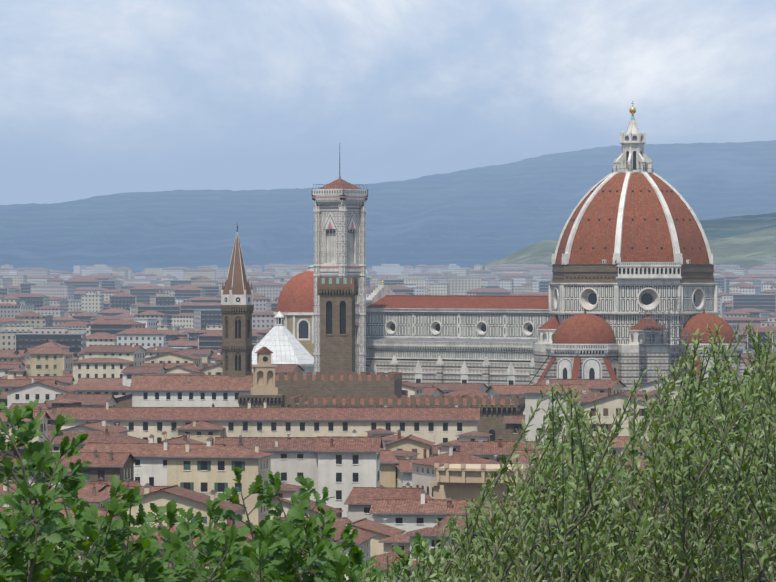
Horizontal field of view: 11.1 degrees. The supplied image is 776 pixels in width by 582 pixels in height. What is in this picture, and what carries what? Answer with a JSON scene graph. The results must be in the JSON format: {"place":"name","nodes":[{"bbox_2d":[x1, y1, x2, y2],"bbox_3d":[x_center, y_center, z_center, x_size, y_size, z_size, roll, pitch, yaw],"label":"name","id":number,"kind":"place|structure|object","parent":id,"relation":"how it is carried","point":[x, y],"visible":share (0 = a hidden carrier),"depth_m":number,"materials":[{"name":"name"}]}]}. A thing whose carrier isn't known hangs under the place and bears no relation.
{"place":"outdoors","nodes":[
{"label":"outdoors","id":0,"kind":"place"},
{"bbox_2d":[252,311,313,374],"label":"baptistery roof","id":1,"kind":"structure","parent":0,"point":[281,342],"depth_m":1405.79,"materials":[{"name":"stone"}]},
{"bbox_2d":[274,265,313,356],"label":"domed chapel","id":2,"kind":"structure","parent":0,"point":[295,305],"depth_m":1637.43,"materials":[{"name":"tile"}]},
{"bbox_2d":[0,140,775,271],"bbox_3d":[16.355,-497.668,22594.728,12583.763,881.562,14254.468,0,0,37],"label":"hills","id":3,"kind":"structure","parent":0,"point":[475,216],"depth_m":21414.10,"materials":[{"name":"blue"}]},
{"bbox_2d":[0,0,775,204],"label":"sky","id":4,"kind":"structure","parent":0,"point":[98,97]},
{"bbox_2d":[133,229,775,272],"bbox_3d":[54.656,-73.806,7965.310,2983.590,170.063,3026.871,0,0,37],"label":"hills","id":5,"kind":"structure","parent":0,"point":[751,249],"depth_m":7873.81,"materials":[{"name":"green plant"}]},
{"bbox_2d":[699,212,775,239],"bbox_3d":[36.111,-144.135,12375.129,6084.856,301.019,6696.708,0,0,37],"label":"hills","id":6,"kind":"structure","parent":0,"point":[721,228],"depth_m":12609.23,"materials":[{"name":"green plant"}]},
{"bbox_3d":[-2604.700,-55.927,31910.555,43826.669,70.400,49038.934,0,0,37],"label":"ground","id":7,"kind":"structure","parent":0,"visible":0},
{"bbox_2d":[220,226,253,377],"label":"church steeple","id":8,"kind":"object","parent":7,"relation":"on","point":[237,307],"depth_m":1012.93,"materials":[{"name":"brown stone"}]},
{"bbox_2d":[0,390,495,581],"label":"leafy bushes","id":9,"kind":"object","parent":7,"relation":"on","point":[28,553],"visible":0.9,"depth_m":20.18,"materials":[{"name":"green plant"}]},
{"bbox_2d":[311,152,367,374],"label":"campanile","id":10,"kind":"structure","parent":7,"relation":"on","point":[339,210],"depth_m":1354.86,"materials":[{"name":"stone"}]},
{"bbox_2d":[238,278,524,440],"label":"fortified palace","id":11,"kind":"structure","parent":7,"relation":"on","point":[337,380],"depth_m":1011.60,"materials":[{"name":"stone"}]},
{"bbox_2d":[0,343,775,581],"bbox_3d":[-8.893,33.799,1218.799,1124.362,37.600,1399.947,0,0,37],"label":"city buildings","id":12,"kind":"structure","parent":7,"relation":"on","point":[161,425],"depth_m":847.18,"materials":[{"name":"paint"}]},
{"bbox_2d":[0,264,775,357],"bbox_3d":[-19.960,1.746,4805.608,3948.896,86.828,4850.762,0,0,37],"label":"city blocks","id":13,"kind":"structure","parent":7,"relation":"on","point":[79,308],"depth_m":3480.27,"materials":[{"name":"tile"}]},
{"bbox_2d":[366,101,752,391],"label":"cathedral","id":14,"kind":"structure","parent":7,"relation":"on","point":[633,287],"depth_m":1312.77,"materials":[{"name":"stone"}]},
{"bbox_2d":[357,319,775,581],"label":"olive tree","id":15,"kind":"object","parent":7,"relation":"on","point":[701,503],"visible":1,"depth_m":14.57,"materials":[{"name":"green plant"}]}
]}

